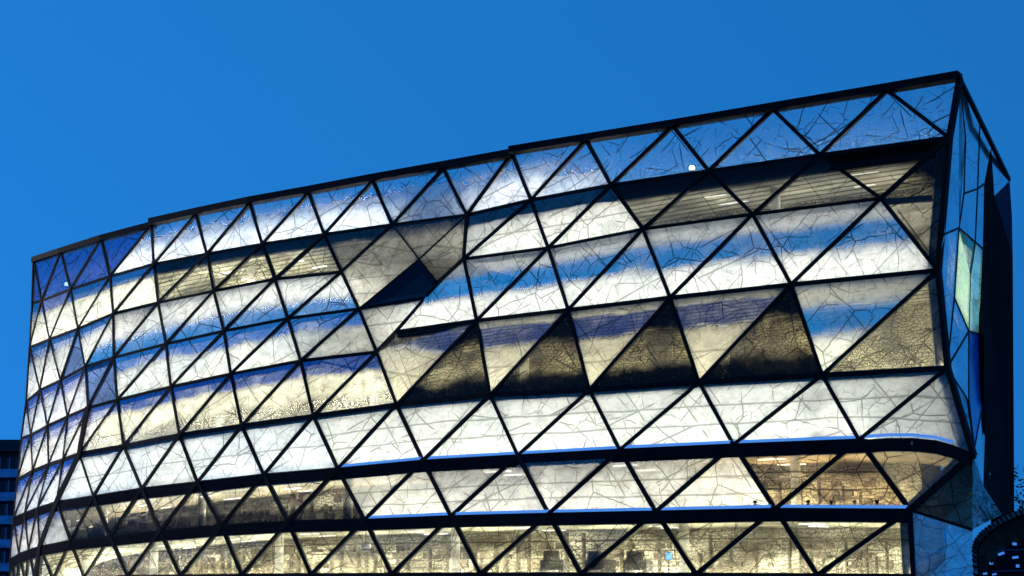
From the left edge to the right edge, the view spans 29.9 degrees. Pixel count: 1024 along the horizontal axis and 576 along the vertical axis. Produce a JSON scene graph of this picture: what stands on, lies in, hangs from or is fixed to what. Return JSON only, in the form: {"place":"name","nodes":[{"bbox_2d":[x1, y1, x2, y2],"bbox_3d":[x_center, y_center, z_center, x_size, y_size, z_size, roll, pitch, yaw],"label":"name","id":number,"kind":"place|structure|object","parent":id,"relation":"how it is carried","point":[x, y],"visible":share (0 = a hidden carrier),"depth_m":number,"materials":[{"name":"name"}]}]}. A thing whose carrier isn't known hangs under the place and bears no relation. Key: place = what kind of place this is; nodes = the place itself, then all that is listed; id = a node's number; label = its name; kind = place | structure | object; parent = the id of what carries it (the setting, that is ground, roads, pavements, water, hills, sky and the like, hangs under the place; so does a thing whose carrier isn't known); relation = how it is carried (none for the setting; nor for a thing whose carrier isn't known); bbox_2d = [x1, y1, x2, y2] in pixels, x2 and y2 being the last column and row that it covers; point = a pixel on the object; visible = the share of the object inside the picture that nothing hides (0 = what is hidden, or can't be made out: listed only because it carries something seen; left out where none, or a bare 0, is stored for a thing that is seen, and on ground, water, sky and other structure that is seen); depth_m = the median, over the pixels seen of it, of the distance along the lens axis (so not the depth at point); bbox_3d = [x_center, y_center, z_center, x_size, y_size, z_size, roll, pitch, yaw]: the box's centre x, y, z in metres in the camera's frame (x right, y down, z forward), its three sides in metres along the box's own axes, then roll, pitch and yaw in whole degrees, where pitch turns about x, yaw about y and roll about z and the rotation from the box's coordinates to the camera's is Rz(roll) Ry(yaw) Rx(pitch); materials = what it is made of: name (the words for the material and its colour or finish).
{"place":"outdoors","nodes":[
{"label":"outdoors","id":0,"kind":"place"},
{"bbox_2d":[0,440,24,575],"bbox_3d":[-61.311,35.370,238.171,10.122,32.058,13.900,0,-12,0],"label":"tower block","id":1,"kind":"structure","parent":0,"point":[9,453],"depth_m":234.24,"materials":[{"name":"black"}]},
{"bbox_2d":[0,551,5,562],"bbox_3d":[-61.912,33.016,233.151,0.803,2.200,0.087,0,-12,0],"label":"window","id":2,"kind":"structure","parent":1,"relation":"in","point":[1,552],"depth_m":233.19,"materials":[{"name":"blue glass"}]},
{"bbox_2d":[0,527,6,538],"bbox_3d":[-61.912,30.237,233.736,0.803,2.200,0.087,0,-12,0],"label":"window","id":3,"kind":"structure","parent":1,"relation":"in","point":[2,531],"depth_m":233.76,"materials":[{"name":"blue glass"}]},
{"bbox_2d":[1,504,8,515],"bbox_3d":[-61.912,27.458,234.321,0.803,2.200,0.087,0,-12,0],"label":"window","id":4,"kind":"structure","parent":1,"relation":"in","point":[4,506],"depth_m":234.33,"materials":[{"name":"blue glass"}]},
{"bbox_2d":[3,481,9,491],"bbox_3d":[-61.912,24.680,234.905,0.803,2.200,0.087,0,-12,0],"label":"window","id":5,"kind":"structure","parent":1,"relation":"in","point":[5,483],"depth_m":234.96,"materials":[{"name":"blue glass"}]},
{"bbox_2d":[4,458,10,468],"bbox_3d":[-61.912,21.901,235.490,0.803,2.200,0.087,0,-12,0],"label":"window","id":6,"kind":"structure","parent":1,"relation":"in","point":[6,460],"depth_m":235.54,"materials":[{"name":"blue glass"}]},
{"bbox_2d":[12,481,15,491],"bbox_3d":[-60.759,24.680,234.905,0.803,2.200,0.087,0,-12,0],"label":"window","id":7,"kind":"structure","parent":1,"relation":"in","point":[14,482],"depth_m":234.96,"materials":[{"name":"blue glass"}]},
{"bbox_2d":[13,458,17,468],"bbox_3d":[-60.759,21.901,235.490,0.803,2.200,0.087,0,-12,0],"label":"window","id":8,"kind":"structure","parent":1,"relation":"in","point":[15,465],"depth_m":235.54,"materials":[{"name":"blue glass"}]},
{"bbox_2d":[9,70,1013,575],"bbox_3d":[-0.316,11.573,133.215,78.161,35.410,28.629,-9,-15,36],"label":"glass building","id":9,"kind":"structure","parent":0,"point":[521,374],"depth_m":117.91,"materials":[{"name":"clear glass"}]},
{"bbox_2d":[360,536,370,548],"bbox_3d":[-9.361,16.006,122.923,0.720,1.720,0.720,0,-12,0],"label":"pendant lamp","id":10,"kind":"object","parent":9,"relation":"hanging from","point":[364,546],"visible":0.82,"depth_m":122.55,"materials":[{"name":"white ceramic"}]},
{"bbox_2d":[540,555,566,571],"bbox_3d":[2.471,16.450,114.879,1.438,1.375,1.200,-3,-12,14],"label":"armchair","id":11,"kind":"object","parent":9,"relation":"on","point":[544,565],"visible":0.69,"depth_m":114.45,"materials":[{"name":"grey leather"}]},
{"bbox_2d":[585,550,615,571],"bbox_3d":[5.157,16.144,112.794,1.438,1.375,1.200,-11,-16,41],"label":"armchair","id":12,"kind":"object","parent":9,"relation":"on","point":[608,565],"visible":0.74,"depth_m":112.33,"materials":[{"name":"grey leather"}]},
{"bbox_2d":[623,550,652,571],"bbox_3d":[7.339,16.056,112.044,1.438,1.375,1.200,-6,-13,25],"label":"armchair","id":13,"kind":"object","parent":9,"relation":"on","point":[643,565],"visible":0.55,"depth_m":111.64,"materials":[{"name":"grey leather"}]},
{"bbox_2d":[665,552,672,571],"bbox_3d":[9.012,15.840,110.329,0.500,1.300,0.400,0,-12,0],"label":"display screen","id":14,"kind":"object","parent":9,"relation":"on","point":[669,556],"visible":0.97,"depth_m":110.36,"materials":[{"name":"blue glass"}]},
{"bbox_2d":[689,165,694,171],"bbox_3d":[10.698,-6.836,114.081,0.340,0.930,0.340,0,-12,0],"label":"floodlight","id":15,"kind":"object","parent":9,"relation":"on","point":[691,168],"visible":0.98,"depth_m":114.01,"materials":[{"name":"white"}]},
{"bbox_2d":[0,0,1023,575],"label":"sky","id":16,"kind":"structure","parent":0,"point":[115,115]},
{"bbox_2d":[971,508,1023,575],"bbox_3d":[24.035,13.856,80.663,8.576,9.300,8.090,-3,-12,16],"label":"arched pavilion","id":17,"kind":"structure","parent":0,"point":[998,544],"depth_m":78.99,"materials":[{"name":"metal"}]},
{"bbox_2d":[1014,465,1023,509],"bbox_3d":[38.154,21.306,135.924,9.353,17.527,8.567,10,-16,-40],"label":"tree","id":18,"kind":"object","parent":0,"point":[1017,500],"visible":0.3,"depth_m":138.58,"materials":[{"name":"grey plant"}]}
]}

